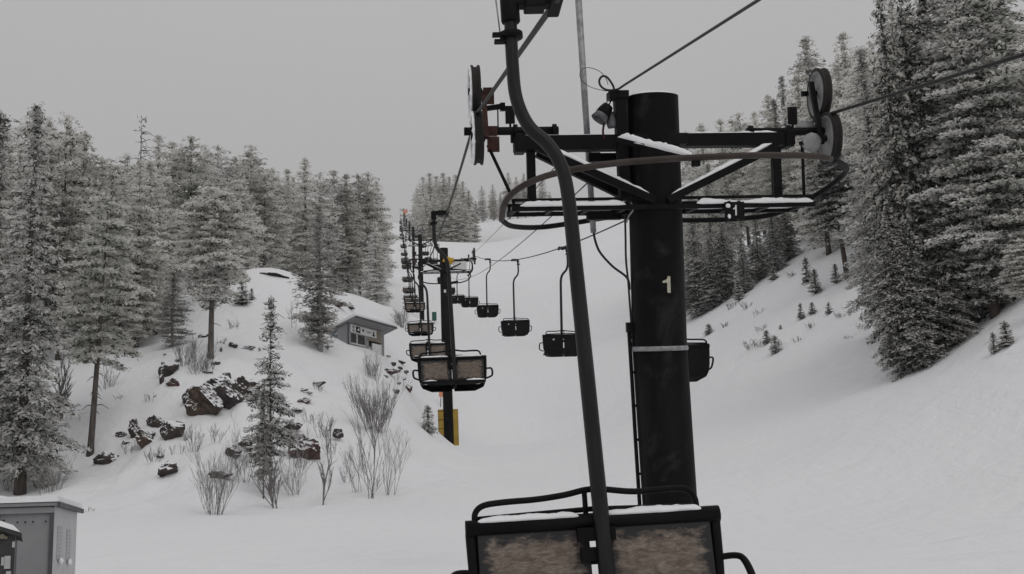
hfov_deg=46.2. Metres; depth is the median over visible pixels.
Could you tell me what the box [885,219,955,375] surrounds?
spruce tree
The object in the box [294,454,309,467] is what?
bare shrub
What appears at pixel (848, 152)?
pine tree
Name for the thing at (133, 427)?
boulder
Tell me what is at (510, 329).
lift chair
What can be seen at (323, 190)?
pine tree
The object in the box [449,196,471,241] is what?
pine tree
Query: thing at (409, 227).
lift tower
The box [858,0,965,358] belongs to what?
spruce tree
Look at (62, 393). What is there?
bare sapling
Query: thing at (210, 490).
bare shrub
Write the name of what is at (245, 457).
bare shrub
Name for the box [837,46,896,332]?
spruce tree
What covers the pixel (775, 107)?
spruce tree
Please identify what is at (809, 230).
pine tree
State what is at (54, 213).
pine tree
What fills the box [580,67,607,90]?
wire coil
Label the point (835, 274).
fir sapling
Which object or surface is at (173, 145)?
pine tree
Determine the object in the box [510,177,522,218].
pine tree
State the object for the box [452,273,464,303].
lift chair
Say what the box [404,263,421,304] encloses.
lift chair
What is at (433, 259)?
lift chair
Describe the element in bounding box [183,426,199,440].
bare shrub
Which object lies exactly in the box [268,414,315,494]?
bare shrub
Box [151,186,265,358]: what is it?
pine tree
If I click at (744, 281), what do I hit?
spruce tree
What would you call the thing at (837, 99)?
pine tree
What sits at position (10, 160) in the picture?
spruce tree
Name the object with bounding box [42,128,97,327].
pine tree
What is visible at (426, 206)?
pine tree
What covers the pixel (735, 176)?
pine tree
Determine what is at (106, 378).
bare shrub
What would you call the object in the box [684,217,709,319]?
spruce tree
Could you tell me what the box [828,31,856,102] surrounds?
pine tree
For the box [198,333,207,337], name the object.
boulder
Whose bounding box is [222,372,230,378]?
boulder
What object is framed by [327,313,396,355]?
ski hut
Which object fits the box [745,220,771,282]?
spruce tree
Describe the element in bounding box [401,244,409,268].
lift chair
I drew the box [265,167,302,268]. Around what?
pine tree
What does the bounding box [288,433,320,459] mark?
boulder
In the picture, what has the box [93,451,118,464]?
boulder
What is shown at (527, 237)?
signal line
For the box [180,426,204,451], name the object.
bare shrub
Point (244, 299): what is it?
fir sapling
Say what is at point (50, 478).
bare shrub
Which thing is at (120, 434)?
boulder
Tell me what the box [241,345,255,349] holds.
boulder
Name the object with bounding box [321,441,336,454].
bare shrub
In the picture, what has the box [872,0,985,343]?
spruce tree
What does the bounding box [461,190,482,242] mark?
pine tree
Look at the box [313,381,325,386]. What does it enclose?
boulder
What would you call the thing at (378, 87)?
sky
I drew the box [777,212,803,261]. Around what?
spruce tree
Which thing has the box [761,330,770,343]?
fir sapling
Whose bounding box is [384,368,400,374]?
boulder
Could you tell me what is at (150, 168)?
pine tree
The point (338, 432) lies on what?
boulder
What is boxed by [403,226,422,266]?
lift tower
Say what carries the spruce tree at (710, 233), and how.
on the snow slope
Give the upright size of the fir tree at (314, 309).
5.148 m
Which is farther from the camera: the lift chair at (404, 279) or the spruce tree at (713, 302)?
the lift chair at (404, 279)
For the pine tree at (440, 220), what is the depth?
294.13 m
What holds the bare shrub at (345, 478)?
on the snow slope
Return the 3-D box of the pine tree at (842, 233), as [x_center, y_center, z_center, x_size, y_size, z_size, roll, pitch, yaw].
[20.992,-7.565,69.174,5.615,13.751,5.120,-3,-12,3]
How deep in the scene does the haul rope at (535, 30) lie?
9.57 m
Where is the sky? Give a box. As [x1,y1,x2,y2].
[0,0,1023,222]
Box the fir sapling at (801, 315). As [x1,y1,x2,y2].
[797,304,805,319]
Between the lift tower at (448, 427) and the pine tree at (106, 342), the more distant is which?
the lift tower at (448, 427)
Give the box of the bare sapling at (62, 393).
[48,382,72,421]
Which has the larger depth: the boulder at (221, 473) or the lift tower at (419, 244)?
the lift tower at (419, 244)
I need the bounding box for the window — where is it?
[351,333,365,346]
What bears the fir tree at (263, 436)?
on the snow slope
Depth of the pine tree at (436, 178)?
329.39 m
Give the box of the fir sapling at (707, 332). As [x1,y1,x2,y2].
[702,324,713,334]
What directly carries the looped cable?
attached to the lift tower at (648, 142)
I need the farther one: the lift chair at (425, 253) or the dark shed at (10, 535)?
the lift chair at (425, 253)
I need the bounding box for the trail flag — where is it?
[439,392,442,406]
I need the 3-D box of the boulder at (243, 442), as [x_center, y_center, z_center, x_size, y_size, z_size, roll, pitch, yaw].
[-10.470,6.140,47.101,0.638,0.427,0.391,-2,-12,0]
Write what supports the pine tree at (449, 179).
on the snow slope
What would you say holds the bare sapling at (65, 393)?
on the snow slope
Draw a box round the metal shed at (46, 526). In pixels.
[0,495,83,573]
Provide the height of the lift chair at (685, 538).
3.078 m
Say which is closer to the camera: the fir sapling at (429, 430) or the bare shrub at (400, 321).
the fir sapling at (429, 430)
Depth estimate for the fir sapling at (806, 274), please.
75.61 m
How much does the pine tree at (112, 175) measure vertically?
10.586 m
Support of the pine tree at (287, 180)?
on the snow slope
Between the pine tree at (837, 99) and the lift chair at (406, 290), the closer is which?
the pine tree at (837, 99)
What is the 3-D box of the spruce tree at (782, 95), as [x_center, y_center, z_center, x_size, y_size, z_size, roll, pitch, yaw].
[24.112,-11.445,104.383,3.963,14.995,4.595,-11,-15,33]
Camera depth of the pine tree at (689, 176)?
103.74 m
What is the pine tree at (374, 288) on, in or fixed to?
on the snow slope
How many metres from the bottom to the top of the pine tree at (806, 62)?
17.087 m
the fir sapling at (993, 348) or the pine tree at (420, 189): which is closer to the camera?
the fir sapling at (993, 348)
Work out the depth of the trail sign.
149.01 m
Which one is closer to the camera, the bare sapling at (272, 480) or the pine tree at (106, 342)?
the bare sapling at (272, 480)
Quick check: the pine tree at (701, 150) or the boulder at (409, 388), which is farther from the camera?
the pine tree at (701, 150)
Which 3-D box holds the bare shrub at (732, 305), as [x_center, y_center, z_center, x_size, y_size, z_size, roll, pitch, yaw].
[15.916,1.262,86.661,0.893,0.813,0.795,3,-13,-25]
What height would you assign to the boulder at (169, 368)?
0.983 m
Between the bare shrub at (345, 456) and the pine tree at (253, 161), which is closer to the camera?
the bare shrub at (345, 456)
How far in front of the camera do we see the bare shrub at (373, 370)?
65.79 m
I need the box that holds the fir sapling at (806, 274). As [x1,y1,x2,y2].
[800,257,813,285]
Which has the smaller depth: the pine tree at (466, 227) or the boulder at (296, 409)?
the boulder at (296, 409)
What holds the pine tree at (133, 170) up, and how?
on the snow slope
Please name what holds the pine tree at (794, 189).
on the snow slope
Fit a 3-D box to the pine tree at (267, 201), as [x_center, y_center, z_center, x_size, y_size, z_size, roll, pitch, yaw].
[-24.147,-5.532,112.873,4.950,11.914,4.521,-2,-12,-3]
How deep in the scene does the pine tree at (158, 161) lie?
89.19 m
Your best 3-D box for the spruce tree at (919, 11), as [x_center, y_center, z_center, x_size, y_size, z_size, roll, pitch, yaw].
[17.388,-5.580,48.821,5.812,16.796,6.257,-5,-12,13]
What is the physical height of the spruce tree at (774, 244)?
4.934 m
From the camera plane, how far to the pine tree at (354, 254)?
137.51 m
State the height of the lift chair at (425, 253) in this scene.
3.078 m
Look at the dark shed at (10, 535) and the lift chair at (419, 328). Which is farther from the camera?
the lift chair at (419, 328)
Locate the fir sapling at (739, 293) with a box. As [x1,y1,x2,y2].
[731,279,744,301]
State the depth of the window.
71.04 m
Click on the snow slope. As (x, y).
(822, 446)
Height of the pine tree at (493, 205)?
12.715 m
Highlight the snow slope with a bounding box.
[0,198,1023,573]
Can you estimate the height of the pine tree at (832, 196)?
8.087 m
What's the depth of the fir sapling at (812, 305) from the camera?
67.32 m
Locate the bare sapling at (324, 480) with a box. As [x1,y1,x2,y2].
[317,413,333,504]
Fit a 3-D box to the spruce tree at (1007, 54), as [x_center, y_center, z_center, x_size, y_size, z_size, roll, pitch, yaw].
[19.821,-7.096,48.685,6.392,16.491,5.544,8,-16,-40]
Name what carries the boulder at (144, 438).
on the snow slope
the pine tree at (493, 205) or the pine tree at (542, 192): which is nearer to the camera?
the pine tree at (493, 205)
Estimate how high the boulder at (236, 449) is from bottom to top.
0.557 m
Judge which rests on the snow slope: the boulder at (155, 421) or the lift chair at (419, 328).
the boulder at (155, 421)
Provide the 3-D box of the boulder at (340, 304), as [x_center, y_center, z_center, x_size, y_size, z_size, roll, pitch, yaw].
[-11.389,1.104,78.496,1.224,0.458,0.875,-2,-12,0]
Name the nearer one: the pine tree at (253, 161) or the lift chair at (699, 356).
the lift chair at (699, 356)
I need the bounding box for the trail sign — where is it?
[432,312,436,324]
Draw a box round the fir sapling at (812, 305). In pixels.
[808,303,816,313]
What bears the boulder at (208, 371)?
on the snow slope
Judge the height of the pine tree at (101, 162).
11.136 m
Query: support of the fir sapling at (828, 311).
on the snow slope
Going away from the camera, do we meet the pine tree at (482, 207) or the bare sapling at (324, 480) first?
the bare sapling at (324, 480)
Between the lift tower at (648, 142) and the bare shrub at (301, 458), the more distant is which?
the bare shrub at (301, 458)
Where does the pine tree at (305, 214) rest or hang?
on the snow slope
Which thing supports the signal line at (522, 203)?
attached to the lift tower at (648, 142)
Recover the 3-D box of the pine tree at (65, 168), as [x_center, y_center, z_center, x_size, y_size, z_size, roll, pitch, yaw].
[-23.996,-2.652,63.177,4.821,13.883,5.279,-13,-16,41]
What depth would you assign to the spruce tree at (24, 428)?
47.02 m
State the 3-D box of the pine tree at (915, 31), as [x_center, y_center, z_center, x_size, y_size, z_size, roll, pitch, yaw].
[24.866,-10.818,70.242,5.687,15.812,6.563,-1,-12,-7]
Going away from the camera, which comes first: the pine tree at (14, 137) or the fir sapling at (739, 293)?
the pine tree at (14, 137)
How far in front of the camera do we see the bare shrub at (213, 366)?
56.09 m
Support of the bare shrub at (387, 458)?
on the snow slope
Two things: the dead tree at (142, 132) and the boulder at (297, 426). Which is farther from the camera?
the dead tree at (142, 132)
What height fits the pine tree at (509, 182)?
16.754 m
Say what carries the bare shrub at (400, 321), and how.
on the snow slope
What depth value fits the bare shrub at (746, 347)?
67.95 m
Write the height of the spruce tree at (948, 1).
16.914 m
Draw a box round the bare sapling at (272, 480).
[247,423,286,507]
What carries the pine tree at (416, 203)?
on the snow slope
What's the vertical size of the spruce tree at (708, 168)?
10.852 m
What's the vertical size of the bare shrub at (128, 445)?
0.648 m
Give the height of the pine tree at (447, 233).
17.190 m
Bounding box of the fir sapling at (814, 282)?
[806,269,822,294]
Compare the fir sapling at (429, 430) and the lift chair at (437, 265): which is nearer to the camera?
the fir sapling at (429, 430)
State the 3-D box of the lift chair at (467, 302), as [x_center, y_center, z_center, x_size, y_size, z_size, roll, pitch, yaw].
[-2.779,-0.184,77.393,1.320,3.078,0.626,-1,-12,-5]
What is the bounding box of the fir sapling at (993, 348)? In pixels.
[985,332,999,353]
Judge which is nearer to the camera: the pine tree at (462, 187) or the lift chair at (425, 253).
the lift chair at (425, 253)
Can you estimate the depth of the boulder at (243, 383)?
53.52 m
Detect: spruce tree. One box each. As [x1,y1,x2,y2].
[0,101,91,495]
[0,110,53,462]
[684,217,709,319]
[696,237,731,310]
[698,184,722,285]
[701,163,731,260]
[707,222,739,303]
[730,237,755,294]
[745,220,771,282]
[760,99,804,242]
[760,217,789,275]
[770,75,797,224]
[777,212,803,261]
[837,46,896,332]
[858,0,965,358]
[867,199,937,381]
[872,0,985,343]
[873,0,1009,326]
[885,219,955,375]
[919,0,1017,310]
[919,205,983,358]
[949,1,1023,308]
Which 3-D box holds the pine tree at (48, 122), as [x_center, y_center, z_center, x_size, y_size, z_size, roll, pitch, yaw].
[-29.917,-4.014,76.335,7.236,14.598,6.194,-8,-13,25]
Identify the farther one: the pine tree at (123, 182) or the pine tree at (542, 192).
the pine tree at (542, 192)
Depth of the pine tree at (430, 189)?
323.10 m
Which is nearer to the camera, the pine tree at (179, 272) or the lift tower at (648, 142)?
the lift tower at (648, 142)
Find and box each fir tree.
[242,295,306,491]
[250,385,277,498]
[303,263,331,346]
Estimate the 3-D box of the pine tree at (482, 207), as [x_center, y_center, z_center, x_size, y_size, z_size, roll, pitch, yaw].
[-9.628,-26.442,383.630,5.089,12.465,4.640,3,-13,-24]
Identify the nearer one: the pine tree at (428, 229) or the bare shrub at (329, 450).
the bare shrub at (329, 450)
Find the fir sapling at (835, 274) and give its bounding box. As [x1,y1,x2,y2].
[829,264,841,283]
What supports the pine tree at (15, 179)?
on the snow slope
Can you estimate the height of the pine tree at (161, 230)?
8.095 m
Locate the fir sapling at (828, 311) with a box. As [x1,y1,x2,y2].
[824,302,832,314]
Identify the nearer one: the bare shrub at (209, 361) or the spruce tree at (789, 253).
the bare shrub at (209, 361)
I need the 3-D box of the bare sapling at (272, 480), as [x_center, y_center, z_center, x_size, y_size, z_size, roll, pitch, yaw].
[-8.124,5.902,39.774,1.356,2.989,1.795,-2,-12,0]
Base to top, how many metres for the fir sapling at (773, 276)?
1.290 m
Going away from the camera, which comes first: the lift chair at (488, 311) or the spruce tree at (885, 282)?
the spruce tree at (885, 282)
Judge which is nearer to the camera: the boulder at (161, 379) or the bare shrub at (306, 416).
the bare shrub at (306, 416)
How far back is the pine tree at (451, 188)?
316.79 m
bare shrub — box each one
[0,420,17,491]
[14,445,77,495]
[100,357,120,387]
[121,440,136,452]
[144,444,164,461]
[167,329,201,365]
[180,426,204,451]
[181,345,219,373]
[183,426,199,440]
[187,436,246,514]
[199,358,215,369]
[209,423,226,441]
[226,406,273,482]
[238,448,255,465]
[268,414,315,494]
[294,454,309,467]
[301,407,317,421]
[309,411,335,436]
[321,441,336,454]
[338,466,354,482]
[339,444,366,492]
[342,366,413,432]
[362,352,381,378]
[378,414,412,494]
[390,305,408,327]
[724,300,738,309]
[739,301,751,309]
[743,340,756,348]
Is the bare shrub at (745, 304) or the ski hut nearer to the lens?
the ski hut
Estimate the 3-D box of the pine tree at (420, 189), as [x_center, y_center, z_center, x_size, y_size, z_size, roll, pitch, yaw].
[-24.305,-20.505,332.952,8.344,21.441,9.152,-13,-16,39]
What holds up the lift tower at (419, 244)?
on the snow slope
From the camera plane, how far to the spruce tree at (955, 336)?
45.16 m
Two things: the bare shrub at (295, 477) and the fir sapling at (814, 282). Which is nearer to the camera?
the bare shrub at (295, 477)
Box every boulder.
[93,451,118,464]
[115,431,126,436]
[128,419,140,437]
[134,429,152,448]
[146,414,164,427]
[157,460,177,476]
[158,360,178,376]
[159,371,163,383]
[160,420,184,440]
[166,378,179,385]
[182,385,197,403]
[184,398,204,415]
[188,385,222,415]
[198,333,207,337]
[202,369,212,373]
[202,375,243,409]
[209,468,232,477]
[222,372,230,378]
[225,444,242,456]
[228,342,237,347]
[234,376,259,398]
[238,438,251,446]
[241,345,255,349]
[260,272,289,277]
[283,422,302,430]
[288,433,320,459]
[291,407,302,411]
[302,397,311,403]
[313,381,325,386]
[332,427,343,438]
[334,301,346,306]
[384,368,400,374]
[405,384,412,392]
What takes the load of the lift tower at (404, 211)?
on the snow slope
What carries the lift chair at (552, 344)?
hanging from the haul rope at (991, 64)
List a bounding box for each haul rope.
[400,0,560,267]
[409,52,1023,264]
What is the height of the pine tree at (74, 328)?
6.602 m
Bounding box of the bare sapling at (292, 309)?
[289,293,302,325]
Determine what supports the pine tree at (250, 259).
on the snow slope
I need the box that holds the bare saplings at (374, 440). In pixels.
[339,394,386,498]
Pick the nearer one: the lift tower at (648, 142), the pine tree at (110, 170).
the lift tower at (648, 142)
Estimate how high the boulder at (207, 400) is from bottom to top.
1.530 m
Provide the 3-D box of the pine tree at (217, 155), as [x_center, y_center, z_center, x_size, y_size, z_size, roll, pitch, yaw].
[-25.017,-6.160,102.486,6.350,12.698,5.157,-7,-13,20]
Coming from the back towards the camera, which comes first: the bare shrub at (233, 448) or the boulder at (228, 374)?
the boulder at (228, 374)
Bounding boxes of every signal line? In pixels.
[451,183,586,279]
[472,128,589,253]
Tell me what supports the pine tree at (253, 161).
on the snow slope
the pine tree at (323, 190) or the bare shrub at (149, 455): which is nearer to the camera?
the bare shrub at (149, 455)
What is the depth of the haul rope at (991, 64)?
10.26 m
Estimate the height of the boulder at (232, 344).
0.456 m
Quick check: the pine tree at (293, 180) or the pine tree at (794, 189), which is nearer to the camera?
the pine tree at (794, 189)
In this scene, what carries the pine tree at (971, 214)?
on the snow slope
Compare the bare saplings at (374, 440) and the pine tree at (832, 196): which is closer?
the bare saplings at (374, 440)
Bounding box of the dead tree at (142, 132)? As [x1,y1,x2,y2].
[124,114,154,172]
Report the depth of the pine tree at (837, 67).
88.76 m
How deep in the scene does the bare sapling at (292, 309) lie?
68.99 m
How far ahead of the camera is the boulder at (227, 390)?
51.90 m
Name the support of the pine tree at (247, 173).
on the snow slope
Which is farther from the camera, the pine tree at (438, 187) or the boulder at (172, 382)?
the pine tree at (438, 187)
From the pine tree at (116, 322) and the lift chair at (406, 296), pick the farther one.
the lift chair at (406, 296)
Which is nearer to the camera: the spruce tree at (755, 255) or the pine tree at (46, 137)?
the pine tree at (46, 137)
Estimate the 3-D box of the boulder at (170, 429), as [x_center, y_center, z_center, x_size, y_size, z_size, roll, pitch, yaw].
[-13.753,5.814,48.436,1.113,0.954,0.789,-2,-12,0]
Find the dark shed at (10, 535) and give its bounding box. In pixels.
[0,521,22,573]
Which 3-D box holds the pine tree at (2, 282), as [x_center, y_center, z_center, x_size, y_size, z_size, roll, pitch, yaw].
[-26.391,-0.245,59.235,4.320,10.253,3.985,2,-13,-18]
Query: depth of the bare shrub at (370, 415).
53.33 m
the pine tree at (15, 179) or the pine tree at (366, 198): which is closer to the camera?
the pine tree at (15, 179)
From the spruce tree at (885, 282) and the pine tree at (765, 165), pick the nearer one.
the spruce tree at (885, 282)
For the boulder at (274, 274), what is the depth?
79.19 m
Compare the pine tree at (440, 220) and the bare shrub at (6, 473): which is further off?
the pine tree at (440, 220)
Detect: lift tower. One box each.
[400,208,406,226]
[402,222,416,238]
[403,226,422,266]
[405,234,432,319]
[412,247,476,445]
[464,0,849,504]
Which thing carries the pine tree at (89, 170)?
on the snow slope
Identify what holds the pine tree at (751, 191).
on the snow slope
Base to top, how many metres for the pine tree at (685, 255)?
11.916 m
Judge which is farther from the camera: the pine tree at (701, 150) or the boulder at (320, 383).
the pine tree at (701, 150)
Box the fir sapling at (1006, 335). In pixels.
[996,320,1014,349]
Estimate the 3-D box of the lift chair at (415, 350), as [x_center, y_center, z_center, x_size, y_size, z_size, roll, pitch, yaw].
[-2.491,0.689,35.479,1.320,3.078,0.626,-1,-12,-5]
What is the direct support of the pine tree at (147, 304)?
on the snow slope
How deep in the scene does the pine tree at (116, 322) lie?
65.22 m
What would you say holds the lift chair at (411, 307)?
hanging from the haul rope at (535, 30)
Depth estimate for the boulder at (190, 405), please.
50.90 m
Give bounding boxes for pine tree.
[0,123,75,271]
[0,137,70,358]
[0,225,17,356]
[1,114,82,293]
[1,170,83,361]
[13,110,115,360]
[24,118,86,236]
[38,194,155,456]
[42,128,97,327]
[57,246,92,349]
[60,130,107,323]
[84,158,125,210]
[84,170,131,333]
[86,163,160,233]
[92,168,129,322]
[95,158,124,203]
[95,223,143,346]
[100,159,184,347]
[108,151,157,224]
[125,159,189,331]
[143,204,179,334]
[144,134,192,292]
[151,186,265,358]
[155,140,193,207]
[159,135,218,289]
[161,213,200,306]
[194,149,228,229]
[201,143,250,214]
[215,155,266,245]
[215,162,275,271]
[230,144,282,264]
[248,174,294,267]
[251,167,280,267]
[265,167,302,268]
[269,169,302,270]
[275,177,302,272]
[284,157,329,280]
[303,171,350,283]
[313,169,368,290]
[325,173,370,295]
[344,173,385,295]
[353,171,401,288]
[360,220,394,306]
[365,179,398,282]
[404,188,421,235]
[409,176,429,239]
[411,196,431,239]
[413,172,439,235]
[419,192,440,239]
[429,176,442,199]
[430,194,456,241]
[431,173,454,234]
[438,192,463,241]
[441,176,455,202]
[447,175,471,214]
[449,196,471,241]
[453,181,482,241]
[457,204,476,242]
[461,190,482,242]
[473,186,490,220]
[487,184,499,220]
[496,193,505,217]
[499,172,516,218]
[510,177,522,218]
[519,173,526,217]
[536,180,548,197]
[681,130,703,194]
[682,164,720,282]
[682,214,700,309]
[687,123,726,240]
[694,161,735,252]
[702,119,754,254]
[713,111,768,245]
[729,110,774,237]
[748,94,783,230]
[776,74,813,241]
[782,36,831,190]
[785,83,845,255]
[798,154,859,278]
[813,78,873,244]
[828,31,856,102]
[829,63,847,172]
[832,45,900,262]
[832,67,882,247]
[859,48,883,111]
[867,0,916,131]
[898,0,938,105]
[900,0,1023,300]
[904,0,1015,323]
[904,0,1023,319]
[993,238,1023,298]
[1007,20,1023,102]
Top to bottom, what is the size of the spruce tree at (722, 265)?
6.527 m
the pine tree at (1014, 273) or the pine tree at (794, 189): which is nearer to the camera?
the pine tree at (1014, 273)
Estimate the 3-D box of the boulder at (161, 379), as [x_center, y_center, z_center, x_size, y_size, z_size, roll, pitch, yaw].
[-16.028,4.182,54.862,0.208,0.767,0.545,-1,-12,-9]
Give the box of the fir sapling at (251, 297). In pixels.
[248,288,255,299]
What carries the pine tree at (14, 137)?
on the snow slope
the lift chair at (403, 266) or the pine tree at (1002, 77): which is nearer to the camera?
the pine tree at (1002, 77)
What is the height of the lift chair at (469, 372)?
3.077 m
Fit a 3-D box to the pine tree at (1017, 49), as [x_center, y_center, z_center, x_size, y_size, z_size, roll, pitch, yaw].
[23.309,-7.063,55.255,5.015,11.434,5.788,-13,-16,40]
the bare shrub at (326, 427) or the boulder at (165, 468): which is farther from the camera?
the bare shrub at (326, 427)
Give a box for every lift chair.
[401,241,408,263]
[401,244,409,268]
[401,254,412,281]
[402,265,417,299]
[403,259,426,312]
[403,261,413,293]
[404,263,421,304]
[405,266,435,335]
[406,261,448,361]
[412,210,492,391]
[423,238,429,255]
[429,246,436,263]
[432,244,439,268]
[451,0,755,573]
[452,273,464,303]
[459,261,479,307]
[475,258,499,317]
[498,259,531,336]
[539,246,576,356]
[687,338,713,381]
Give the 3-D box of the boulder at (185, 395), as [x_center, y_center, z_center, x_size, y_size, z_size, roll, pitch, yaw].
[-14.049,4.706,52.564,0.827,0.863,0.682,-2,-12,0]
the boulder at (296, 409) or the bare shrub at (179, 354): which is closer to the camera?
the boulder at (296, 409)
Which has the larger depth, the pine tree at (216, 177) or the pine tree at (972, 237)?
the pine tree at (216, 177)
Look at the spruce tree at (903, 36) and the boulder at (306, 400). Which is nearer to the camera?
the spruce tree at (903, 36)
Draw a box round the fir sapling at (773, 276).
[767,265,780,279]
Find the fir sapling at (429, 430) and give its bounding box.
[419,404,438,435]
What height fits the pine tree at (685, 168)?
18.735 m
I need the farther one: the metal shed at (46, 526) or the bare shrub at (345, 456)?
the bare shrub at (345, 456)
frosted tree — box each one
[147,271,196,346]
[287,203,353,351]
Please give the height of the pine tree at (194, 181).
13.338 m
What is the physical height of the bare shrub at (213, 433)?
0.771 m
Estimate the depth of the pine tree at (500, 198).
394.13 m
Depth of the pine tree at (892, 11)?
83.33 m
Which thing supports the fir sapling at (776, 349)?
on the snow slope
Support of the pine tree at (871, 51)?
on the snow slope
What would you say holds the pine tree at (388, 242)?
on the snow slope
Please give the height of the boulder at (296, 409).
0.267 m
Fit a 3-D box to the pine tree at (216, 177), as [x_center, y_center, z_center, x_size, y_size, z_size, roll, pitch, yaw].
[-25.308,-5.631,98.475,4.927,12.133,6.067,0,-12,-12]
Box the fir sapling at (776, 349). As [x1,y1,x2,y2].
[768,335,782,353]
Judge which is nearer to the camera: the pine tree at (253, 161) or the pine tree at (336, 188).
the pine tree at (253, 161)
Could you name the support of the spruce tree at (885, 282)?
on the snow slope
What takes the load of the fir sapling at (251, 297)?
on the snow slope
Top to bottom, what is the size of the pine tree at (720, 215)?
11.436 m
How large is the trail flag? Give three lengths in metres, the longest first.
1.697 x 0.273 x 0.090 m
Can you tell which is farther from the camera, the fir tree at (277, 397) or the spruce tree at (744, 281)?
the spruce tree at (744, 281)
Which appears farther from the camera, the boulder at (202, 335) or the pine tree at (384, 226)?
the pine tree at (384, 226)
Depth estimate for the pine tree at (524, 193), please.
396.30 m
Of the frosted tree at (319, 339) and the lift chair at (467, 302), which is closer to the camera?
the frosted tree at (319, 339)
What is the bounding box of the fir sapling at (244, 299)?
[232,281,251,305]
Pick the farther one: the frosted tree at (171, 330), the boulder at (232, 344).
the frosted tree at (171, 330)
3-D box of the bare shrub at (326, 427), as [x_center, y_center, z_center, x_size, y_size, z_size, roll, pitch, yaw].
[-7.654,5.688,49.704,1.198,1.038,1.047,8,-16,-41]
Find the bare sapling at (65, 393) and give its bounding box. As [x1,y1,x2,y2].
[50,354,76,418]
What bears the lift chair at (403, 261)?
hanging from the haul rope at (535, 30)
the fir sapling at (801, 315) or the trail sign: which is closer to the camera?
the fir sapling at (801, 315)
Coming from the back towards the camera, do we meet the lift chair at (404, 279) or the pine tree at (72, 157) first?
the lift chair at (404, 279)
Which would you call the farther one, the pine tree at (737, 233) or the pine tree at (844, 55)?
the pine tree at (737, 233)
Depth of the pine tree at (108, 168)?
80.53 m
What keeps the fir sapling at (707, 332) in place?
on the snow slope
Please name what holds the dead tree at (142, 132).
on the snow slope
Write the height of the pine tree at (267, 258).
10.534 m

